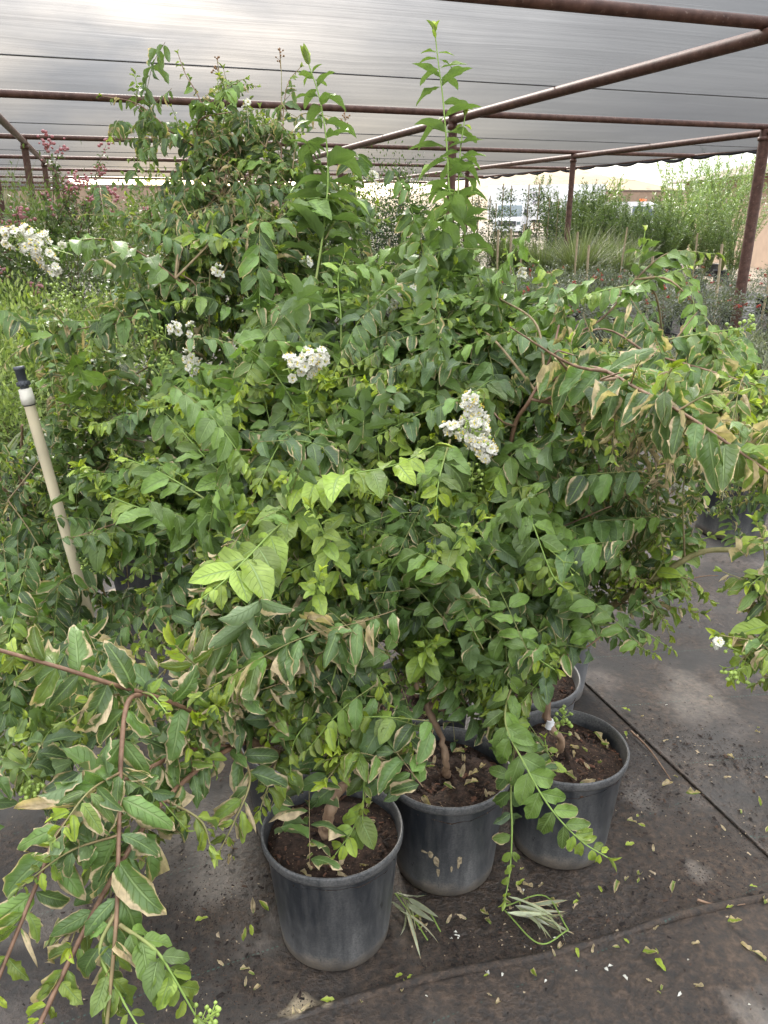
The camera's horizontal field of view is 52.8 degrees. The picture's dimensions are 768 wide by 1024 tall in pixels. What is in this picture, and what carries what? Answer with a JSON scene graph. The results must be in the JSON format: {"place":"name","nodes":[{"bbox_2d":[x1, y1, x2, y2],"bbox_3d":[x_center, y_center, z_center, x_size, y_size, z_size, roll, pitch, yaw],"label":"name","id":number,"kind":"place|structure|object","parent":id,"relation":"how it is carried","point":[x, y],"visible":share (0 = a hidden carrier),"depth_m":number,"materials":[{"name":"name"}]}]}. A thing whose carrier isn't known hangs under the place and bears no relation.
{"place":"outdoors","nodes":[
{"label":"outdoors","id":0,"kind":"place"},
{"bbox_2d":[4,184,279,234],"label":"boundary wall","id":1,"kind":"structure","parent":0,"point":[82,192],"depth_m":63.79,"materials":[{"name":"beige paint"}]},
{"bbox_2d":[69,153,767,197],"label":"sky","id":2,"kind":"structure","parent":0,"point":[649,173],"materials":[{"name":"white"}]},
{"bbox_2d":[75,221,766,292],"bbox_3d":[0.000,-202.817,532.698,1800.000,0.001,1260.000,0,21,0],"label":"ground","id":3,"kind":"structure","parent":0,"point":[481,224],"depth_m":39.77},
{"bbox_2d":[0,0,767,356],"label":"shade house","id":4,"kind":"structure","parent":3,"relation":"on","point":[566,86],"depth_m":6.58,"materials":[{"name":"brown paint"}]},
{"bbox_2d":[0,282,767,1023],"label":"weed mat","id":5,"kind":"object","parent":3,"relation":"on","point":[662,828],"depth_m":1.88,"materials":[{"name":"fabric"}]},
{"bbox_2d":[0,341,47,488],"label":"shrub","id":6,"kind":"object","parent":5,"relation":"on","point":[7,425],"visible":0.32,"depth_m":4.17,"materials":[{"name":"green plant"}]},
{"bbox_2d":[0,424,70,520],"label":"spiky plant","id":7,"kind":"object","parent":5,"relation":"on","point":[10,446],"visible":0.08,"depth_m":3.66,"materials":[{"name":"green plant"}]},
{"bbox_2d":[0,301,77,476],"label":"shrub","id":8,"kind":"object","parent":5,"relation":"on","point":[7,353],"visible":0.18,"depth_m":4.51,"materials":[{"name":"green plant"}]},
{"bbox_2d":[1,158,79,279],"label":"tall grass","id":9,"kind":"structure","parent":5,"relation":"on","point":[5,194],"depth_m":10.77,"materials":[{"name":"green plant"}]},
{"bbox_2d":[0,356,83,509],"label":"shrub","id":10,"kind":"object","parent":5,"relation":"on","point":[5,401],"visible":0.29,"depth_m":4.00,"materials":[{"name":"green plant"}]},
{"bbox_2d":[0,279,86,435],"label":"shrub","id":11,"kind":"object","parent":5,"relation":"on","point":[15,304],"visible":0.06,"depth_m":5.35,"materials":[{"name":"green plant"}]},
{"bbox_2d":[0,188,93,354],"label":"pink flowering shrub","id":12,"kind":"object","parent":5,"relation":"on","point":[8,261],"visible":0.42,"depth_m":6.57,"materials":[{"name":"green plant"}]},
{"bbox_2d":[0,254,94,397],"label":"shrub","id":13,"kind":"object","parent":5,"relation":"on","point":[17,289],"visible":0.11,"depth_m":6.04,"materials":[{"name":"green plant"}]},
{"bbox_2d":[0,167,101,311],"bbox_3d":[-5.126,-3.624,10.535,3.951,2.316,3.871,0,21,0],"label":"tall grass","id":14,"kind":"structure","parent":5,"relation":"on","point":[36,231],"depth_m":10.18,"materials":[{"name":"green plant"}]},
{"bbox_2d":[13,366,94,617],"bbox_3d":[-0.898,0.187,2.267,0.168,1.228,0.037,0,21,0],"label":"sprinkler riser","id":15,"kind":"object","parent":5,"relation":"on","point":[27,398],"visible":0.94,"depth_m":2.13,"materials":[{"name":"plastic"}]},
{"bbox_2d":[0,167,125,314],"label":"tall grass","id":16,"kind":"structure","parent":5,"relation":"on","point":[74,260],"depth_m":10.84,"materials":[{"name":"green plant"}]},
{"bbox_2d":[0,305,138,468],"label":"shrub","id":17,"kind":"object","parent":5,"relation":"on","point":[34,372],"visible":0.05,"depth_m":4.71,"materials":[{"name":"green plant"}]},
{"bbox_2d":[0,264,150,409],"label":"shrub","id":18,"kind":"object","parent":5,"relation":"on","point":[74,315],"visible":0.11,"depth_m":5.62,"materials":[{"name":"green plant"}]},
{"bbox_2d":[0,129,162,339],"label":"pink flowering shrub","id":19,"kind":"object","parent":5,"relation":"on","point":[72,225],"visible":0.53,"depth_m":6.90,"materials":[{"name":"green plant"}]},
{"bbox_2d":[0,424,166,824],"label":"potted shrub","id":20,"kind":"object","parent":5,"relation":"on","point":[40,606],"visible":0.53,"depth_m":1.83,"materials":[{"name":"green plant"}]},
{"bbox_2d":[0,336,174,639],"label":"potted shrub","id":21,"kind":"object","parent":5,"relation":"on","point":[95,452],"visible":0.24,"depth_m":2.41,"materials":[{"name":"green plant"}]},
{"bbox_2d":[3,336,171,455],"bbox_3d":[-1.927,-0.800,5.068,1.197,0.956,1.037,8,22,19],"label":"shrub","id":22,"kind":"object","parent":5,"relation":"on","point":[121,349],"visible":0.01,"depth_m":5.04,"materials":[{"name":"green plant"}]},
{"bbox_2d":[47,255,171,404],"bbox_3d":[-2.237,-1.427,6.284,1.231,1.252,1.421,-8,22,-20],"label":"shrub","id":23,"kind":"object","parent":5,"relation":"on","point":[94,296],"visible":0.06,"depth_m":6.18,"materials":[{"name":"green plant"}]},
{"bbox_2d":[101,161,169,225],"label":"leafy shrub","id":24,"kind":"object","parent":5,"relation":"on","point":[152,191],"visible":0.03,"depth_m":15.71,"materials":[{"name":"green plant"}]},
{"bbox_2d":[53,156,236,364],"bbox_3d":[-2.305,-2.457,7.824,1.986,2.108,1.962,-11,24,-27],"label":"pink flowering shrub","id":25,"kind":"object","parent":5,"relation":"on","point":[145,246],"visible":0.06,"depth_m":7.62,"materials":[{"name":"green plant"}]},
{"bbox_2d":[114,311,228,376],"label":"shrub","id":26,"kind":"object","parent":5,"relation":"on","point":[129,349],"visible":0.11,"depth_m":5.77,"materials":[{"name":"green plant"}]},
{"bbox_2d":[0,43,390,421],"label":"potted shrub","id":27,"kind":"object","parent":5,"relation":"on","point":[196,236],"visible":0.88,"depth_m":2.17,"materials":[{"name":"green plant"}]},
{"bbox_2d":[49,44,395,724],"bbox_3d":[-0.398,-0.158,1.989,0.846,1.962,0.885,0,21,0],"label":"potted shrub","id":28,"kind":"object","parent":5,"relation":"on","point":[173,470],"visible":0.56,"depth_m":1.81,"materials":[{"name":"green plant"}]},
{"bbox_2d":[0,424,467,1023],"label":"potted shrub","id":29,"kind":"object","parent":5,"relation":"on","point":[268,662],"visible":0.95,"depth_m":1.34,"materials":[{"name":"green plant"}]},
{"bbox_2d":[56,291,500,837],"bbox_3d":[-0.204,0.240,1.774,0.908,1.373,0.625,14,25,32],"label":"potted shrub","id":30,"kind":"object","parent":5,"relation":"on","point":[344,473],"visible":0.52,"depth_m":1.60,"materials":[{"name":"green plant"}]},
{"bbox_2d":[268,20,548,778],"bbox_3d":[0.094,-0.189,1.982,0.792,2.023,0.897,0,21,0],"label":"potted shrub","id":31,"kind":"object","parent":5,"relation":"on","point":[422,292],"visible":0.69,"depth_m":1.79,"materials":[{"name":"green plant"}]},
{"bbox_2d":[392,890,440,958],"bbox_3d":[0.075,0.943,1.795,0.098,0.042,0.179,-5,22,-12],"label":"grass cutting","id":32,"kind":"object","parent":5,"relation":"on","point":[416,906],"depth_m":1.80,"materials":[{"name":"green plant"}]},
{"bbox_2d":[292,388,611,895],"bbox_3d":[0.112,0.316,1.749,0.788,1.249,0.534,0,21,0],"label":"potted shrub","id":33,"kind":"object","parent":5,"relation":"on","point":[448,846],"visible":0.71,"depth_m":1.64,"materials":[{"name":"green plant"}]},
{"bbox_2d":[481,196,495,266],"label":"staked vine","id":34,"kind":"object","parent":5,"relation":"on","point":[489,213],"visible":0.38,"depth_m":16.17,"materials":[{"name":"green plant"}]},
{"bbox_2d":[219,297,767,849],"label":"overlapping weed mat","id":35,"kind":"object","parent":5,"relation":"on","point":[671,689],"depth_m":2.67,"materials":[{"name":"fabric"}]},
{"bbox_2d":[329,163,397,267],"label":"dense shrub","id":36,"kind":"object","parent":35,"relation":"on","point":[368,230],"visible":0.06,"depth_m":13.38,"materials":[{"name":"green plant"}]},
{"bbox_2d":[0,561,767,1023],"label":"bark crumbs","id":37,"kind":"object","parent":35,"relation":"on","point":[454,947],"visible":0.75,"depth_m":1.84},
{"bbox_2d":[349,141,441,311],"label":"dense shrub","id":38,"kind":"object","parent":35,"relation":"on","point":[383,225],"visible":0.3,"depth_m":12.53,"materials":[{"name":"green plant"}]},
{"bbox_2d":[366,145,457,275],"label":"dense shrub","id":39,"kind":"object","parent":35,"relation":"on","point":[420,214],"visible":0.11,"depth_m":13.11,"materials":[{"name":"green plant"}]},
{"bbox_2d":[517,266,584,315],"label":"rose bush","id":40,"kind":"object","parent":35,"relation":"on","point":[527,287],"visible":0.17,"depth_m":9.04,"materials":[{"name":"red plant"}]},
{"bbox_2d":[532,262,597,316],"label":"rose bush","id":41,"kind":"object","parent":35,"relation":"on","point":[567,282],"visible":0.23,"depth_m":10.11,"materials":[{"name":"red plant"}]},
{"bbox_2d":[572,271,643,348],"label":"rose bush","id":42,"kind":"object","parent":35,"relation":"on","point":[596,331],"visible":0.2,"depth_m":8.38,"materials":[{"name":"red plant"}]},
{"bbox_2d":[621,265,694,331],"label":"rose bush","id":43,"kind":"object","parent":35,"relation":"on","point":[654,320],"visible":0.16,"depth_m":9.27,"materials":[{"name":"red plant"}]},
{"bbox_2d":[629,268,697,351],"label":"rose bush","id":44,"kind":"object","parent":35,"relation":"on","point":[670,297],"visible":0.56,"depth_m":8.43,"materials":[{"name":"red plant"}]},
{"bbox_2d":[585,680,767,855],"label":"overlap mat hem","id":45,"kind":"object","parent":35,"relation":"on","point":[687,777],"visible":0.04,"depth_m":2.29,"materials":[{"name":"fabric"}]},
{"bbox_2d":[610,327,767,555],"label":"potted shrub","id":46,"kind":"object","parent":35,"relation":"on","point":[731,506],"visible":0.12,"depth_m":3.11,"materials":[{"name":"green plant"}]},
{"bbox_2d":[706,510,767,692],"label":"potted shrub","id":47,"kind":"object","parent":35,"relation":"on","point":[745,642],"visible":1,"depth_m":1.41,"materials":[{"name":"green plant"}]},
{"bbox_2d":[727,326,767,364],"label":"sage bush","id":48,"kind":"object","parent":35,"relation":"on","point":[758,344],"visible":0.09,"depth_m":7.08,"materials":[{"name":"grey plant"}]},
{"bbox_2d":[738,324,767,369],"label":"sage bush","id":49,"kind":"object","parent":35,"relation":"on","point":[754,333],"visible":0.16,"depth_m":7.82,"materials":[{"name":"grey plant"}]},
{"bbox_2d":[488,204,502,267],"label":"staked vine","id":50,"kind":"object","parent":5,"relation":"on","point":[495,225],"visible":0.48,"depth_m":15.38,"materials":[{"name":"green plant"}]},
{"bbox_2d":[494,184,511,244],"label":"staked vine","id":51,"kind":"object","parent":5,"relation":"on","point":[502,201],"visible":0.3,"depth_m":15.74,"materials":[{"name":"green plant"}]},
{"bbox_2d":[476,223,542,284],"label":"plant","id":52,"kind":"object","parent":5,"relation":"on","point":[500,254],"depth_m":15.37,"materials":[{"name":"plant"}]},
{"bbox_2d":[502,186,519,246],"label":"staked vine","id":53,"kind":"object","parent":5,"relation":"on","point":[509,209],"visible":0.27,"depth_m":16.48,"materials":[{"name":"green plant"}]},
{"bbox_2d":[255,893,767,1023],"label":"folded mat hem","id":54,"kind":"object","parent":5,"relation":"on","point":[435,976],"visible":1,"depth_m":1.70,"materials":[{"name":"fabric"}]},
{"bbox_2d":[491,229,549,288],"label":"ornamental grass","id":55,"kind":"object","parent":5,"relation":"on","point":[516,262],"depth_m":15.26,"materials":[{"name":"plant"}]},
{"bbox_2d":[284,902,767,1023],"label":"folded weed mat","id":56,"kind":"object","parent":5,"relation":"on","point":[719,948],"depth_m":1.65,"materials":[{"name":"fabric"}]},
{"bbox_2d":[518,184,535,246],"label":"staked vine","id":57,"kind":"object","parent":5,"relation":"on","point":[527,208],"visible":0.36,"depth_m":15.99,"materials":[{"name":"green plant"}]},
{"bbox_2d":[406,394,659,910],"bbox_3d":[0.287,0.334,1.762,0.574,1.205,0.769,7,22,19],"label":"potted shrub","id":58,"kind":"object","parent":5,"relation":"on","point":[559,817],"visible":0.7,"depth_m":1.63,"materials":[{"name":"green plant"}]},
{"bbox_2d":[528,184,546,285],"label":"staked vine","id":59,"kind":"object","parent":5,"relation":"on","point":[539,213],"visible":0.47,"depth_m":15.85,"materials":[{"name":"green plant"}]},
{"bbox_2d":[504,894,571,944],"bbox_3d":[0.364,0.952,1.800,0.160,0.085,0.137,0,21,0],"label":"grass cutting","id":60,"kind":"object","parent":5,"relation":"on","point":[535,912],"depth_m":1.80,"materials":[{"name":"green plant"}]},
{"bbox_2d":[514,227,565,285],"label":"ornamental grass","id":61,"kind":"object","parent":5,"relation":"on","point":[541,258],"depth_m":14.64,"materials":[{"name":"plant"}]},
{"bbox_2d":[539,198,556,250],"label":"staked vine","id":62,"kind":"object","parent":5,"relation":"on","point":[548,221],"visible":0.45,"depth_m":16.09,"materials":[{"name":"green plant"}]},
{"bbox_2d":[548,199,565,250],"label":"staked vine","id":63,"kind":"object","parent":5,"relation":"on","point":[557,212],"visible":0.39,"depth_m":16.38,"materials":[{"name":"green plant"}]},
{"bbox_2d":[534,177,589,248],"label":"willow shrub","id":64,"kind":"object","parent":5,"relation":"on","point":[550,215],"visible":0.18,"depth_m":18.08,"materials":[{"name":"green plant"}]},
{"bbox_2d":[544,179,599,247],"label":"willow shrub","id":65,"kind":"object","parent":5,"relation":"on","point":[589,200],"visible":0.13,"depth_m":17.83,"materials":[{"name":"green plant"}]},
{"bbox_2d":[534,218,621,282],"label":"ornamental grass","id":66,"kind":"object","parent":5,"relation":"on","point":[581,255],"depth_m":13.46,"materials":[{"name":"plant"}]},
{"bbox_2d":[553,255,602,316],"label":"rose bush","id":67,"kind":"object","parent":5,"relation":"on","point":[577,314],"visible":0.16,"depth_m":12.38,"materials":[{"name":"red plant"}]},
{"bbox_2d":[393,222,767,738],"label":"potted shrub","id":68,"kind":"object","parent":5,"relation":"on","point":[603,393],"visible":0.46,"depth_m":1.60,"materials":[{"name":"green plant"}]},
{"bbox_2d":[558,198,606,249],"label":"willow shrub","id":69,"kind":"object","parent":5,"relation":"on","point":[590,225],"visible":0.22,"depth_m":16.14,"materials":[{"name":"green plant"}]},
{"bbox_2d":[559,180,617,246],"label":"willow shrub","id":70,"kind":"object","parent":5,"relation":"on","point":[598,201],"visible":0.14,"depth_m":17.00,"materials":[{"name":"green plant"}]},
{"bbox_2d":[565,228,635,292],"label":"ornamental grass","id":71,"kind":"object","parent":5,"relation":"on","point":[608,260],"depth_m":14.06,"materials":[{"name":"plant"}]},
{"bbox_2d":[579,204,622,288],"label":"willow shrub","id":72,"kind":"object","parent":5,"relation":"on","point":[599,225],"visible":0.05,"depth_m":16.50,"materials":[{"name":"green plant"}]},
{"bbox_2d":[585,255,629,318],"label":"rose bush","id":73,"kind":"object","parent":5,"relation":"on","point":[607,275],"visible":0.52,"depth_m":11.24,"materials":[{"name":"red plant"}]},
{"bbox_2d":[586,220,638,287],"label":"ornamental grass","id":74,"kind":"object","parent":5,"relation":"on","point":[614,239],"depth_m":15.48,"materials":[{"name":"plant"}]},
{"bbox_2d":[588,182,644,241],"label":"willow shrub","id":75,"kind":"object","parent":5,"relation":"on","point":[605,200],"visible":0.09,"depth_m":17.31,"materials":[{"name":"green plant"}]},
{"bbox_2d":[592,265,652,335],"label":"rose bush","id":76,"kind":"object","parent":5,"relation":"on","point":[601,279],"visible":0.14,"depth_m":10.21,"materials":[{"name":"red plant"}]},
{"bbox_2d":[602,201,643,257],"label":"willow shrub","id":77,"kind":"object","parent":5,"relation":"on","point":[629,227],"visible":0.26,"depth_m":16.16,"materials":[{"name":"green plant"}]},
{"bbox_2d":[595,237,650,286],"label":"ornamental grass","id":78,"kind":"object","parent":5,"relation":"on","point":[626,262],"depth_m":14.43,"materials":[{"name":"plant"}]},
{"bbox_2d":[607,197,652,235],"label":"willow shrub","id":79,"kind":"object","parent":5,"relation":"on","point":[626,219],"visible":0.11,"depth_m":17.05,"materials":[{"name":"green plant"}]},
{"bbox_2d":[611,231,662,281],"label":"ornamental grass","id":80,"kind":"object","parent":5,"relation":"on","point":[635,247],"depth_m":15.22,"materials":[{"name":"plant"}]},
{"bbox_2d":[526,225,767,702],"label":"potted shrub","id":81,"kind":"object","parent":5,"relation":"on","point":[701,347],"visible":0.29,"depth_m":1.92,"materials":[{"name":"green plant"}]},
{"bbox_2d":[631,212,663,274],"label":"willow shrub","id":82,"kind":"object","parent":5,"relation":"on","point":[646,234],"visible":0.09,"depth_m":16.60,"materials":[{"name":"green plant"}]},
{"bbox_2d":[633,187,684,279],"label":"willow shrub","id":83,"kind":"object","parent":5,"relation":"on","point":[655,207],"visible":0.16,"depth_m":16.79,"materials":[{"name":"green plant"}]},
{"bbox_2d":[647,192,690,291],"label":"willow shrub","id":84,"kind":"object","parent":5,"relation":"on","point":[667,236],"visible":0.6,"depth_m":15.90,"materials":[{"name":"green plant"}]},
{"bbox_2d":[656,178,712,272],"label":"willow shrub","id":85,"kind":"object","parent":5,"relation":"on","point":[685,241],"visible":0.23,"depth_m":17.35,"materials":[{"name":"green plant"}]},
{"bbox_2d":[664,262,710,315],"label":"rose bush","id":86,"kind":"object","parent":5,"relation":"on","point":[683,266],"visible":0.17,"depth_m":12.53,"materials":[{"name":"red plant"}]},
{"bbox_2d":[672,268,725,325],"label":"rose bush","id":87,"kind":"object","parent":5,"relation":"on","point":[700,277],"visible":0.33,"depth_m":11.39,"materials":[{"name":"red plant"}]},
{"bbox_2d":[676,277,742,334],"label":"rose bush","id":88,"kind":"object","parent":5,"relation":"on","point":[720,292],"visible":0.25,"depth_m":9.35,"materials":[{"name":"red plant"}]},
{"bbox_2d":[684,188,741,289],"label":"willow shrub","id":89,"kind":"object","parent":5,"relation":"on","point":[711,246],"visible":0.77,"depth_m":16.70,"materials":[{"name":"green plant"}]},
{"bbox_2d":[688,276,764,334],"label":"bush","id":90,"kind":"object","parent":5,"relation":"on","point":[717,318],"visible":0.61,"depth_m":8.87,"materials":[{"name":"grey plant"}]},
{"bbox_2d":[712,263,748,312],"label":"rose bush","id":91,"kind":"object","parent":5,"relation":"on","point":[726,275],"visible":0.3,"depth_m":12.82,"materials":[{"name":"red plant"}]},
{"bbox_2d":[706,269,759,323],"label":"rose bush","id":92,"kind":"object","parent":5,"relation":"on","point":[732,284],"visible":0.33,"depth_m":11.60,"materials":[{"name":"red plant"}]},
{"bbox_2d":[709,197,767,289],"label":"willow shrub","id":93,"kind":"object","parent":5,"relation":"on","point":[728,249],"visible":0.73,"depth_m":16.59,"materials":[{"name":"green plant"}]},
{"bbox_2d":[734,279,767,347],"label":"bush","id":94,"kind":"object","parent":5,"relation":"on","point":[756,310],"visible":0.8,"depth_m":8.73,"materials":[{"name":"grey plant"}]},
{"bbox_2d":[747,264,767,314],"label":"rose bush","id":95,"kind":"object","parent":5,"relation":"on","point":[764,276],"visible":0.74,"depth_m":12.83,"materials":[{"name":"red plant"}]},
{"bbox_2d":[492,188,532,236],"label":"box truck","id":96,"kind":"object","parent":3,"relation":"on","point":[519,205],"visible":0.47,"depth_m":59.30,"materials":[{"name":"white paint"}]},
{"bbox_2d":[487,184,605,231],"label":"white trailer","id":97,"kind":"object","parent":3,"relation":"on","point":[492,190],"visible":0.09,"depth_m":71.57,"materials":[{"name":"paint"}]},
{"bbox_2d":[573,169,628,218],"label":"willow shrub","id":98,"kind":"object","parent":3,"relation":"on","point":[612,190],"visible":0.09,"depth_m":18.81,"materials":[{"name":"green plant"}]},
{"bbox_2d":[596,199,659,226],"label":"white van","id":99,"kind":"object","parent":3,"relation":"on","point":[634,204],"depth_m":40.13,"materials":[{"name":"paint"}]},
{"bbox_2d":[650,156,722,271],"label":"willow shrub","id":100,"kind":"object","parent":3,"relation":"on","point":[663,177],"visible":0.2,"depth_m":19.76,"materials":[{"name":"green plant"}]},
{"bbox_2d":[670,159,748,279],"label":"willow shrub","id":101,"kind":"object","parent":3,"relation":"on","point":[688,196],"visible":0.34,"depth_m":18.52,"materials":[{"name":"green plant"}]},
{"bbox_2d":[690,155,754,275],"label":"willow shrub","id":102,"kind":"object","parent":3,"relation":"on","point":[713,267],"visible":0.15,"depth_m":20.28,"materials":[{"name":"green plant"}]},
{"bbox_2d":[702,153,767,283],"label":"willow shrub","id":103,"kind":"object","parent":3,"relation":"on","point":[743,212],"visible":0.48,"depth_m":17.93,"materials":[{"name":"green plant"}]},
{"bbox_2d":[359,169,676,220],"bbox_3d":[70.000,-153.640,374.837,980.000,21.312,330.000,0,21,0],"label":"hills","id":104,"kind":"structure","parent":0,"point":[559,178],"depth_m":303.88,"materials":[{"name":"white"}]},
{"bbox_2d":[606,190,684,222],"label":"boundary wall","id":105,"kind":"structure","parent":0,"point":[637,195],"depth_m":90.61,"materials":[{"name":"beige paint"}]},
{"bbox_2d":[673,164,767,269],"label":"tan building","id":106,"kind":"structure","parent":0,"point":[759,259],"depth_m":24.23,"materials":[{"name":"paint"}]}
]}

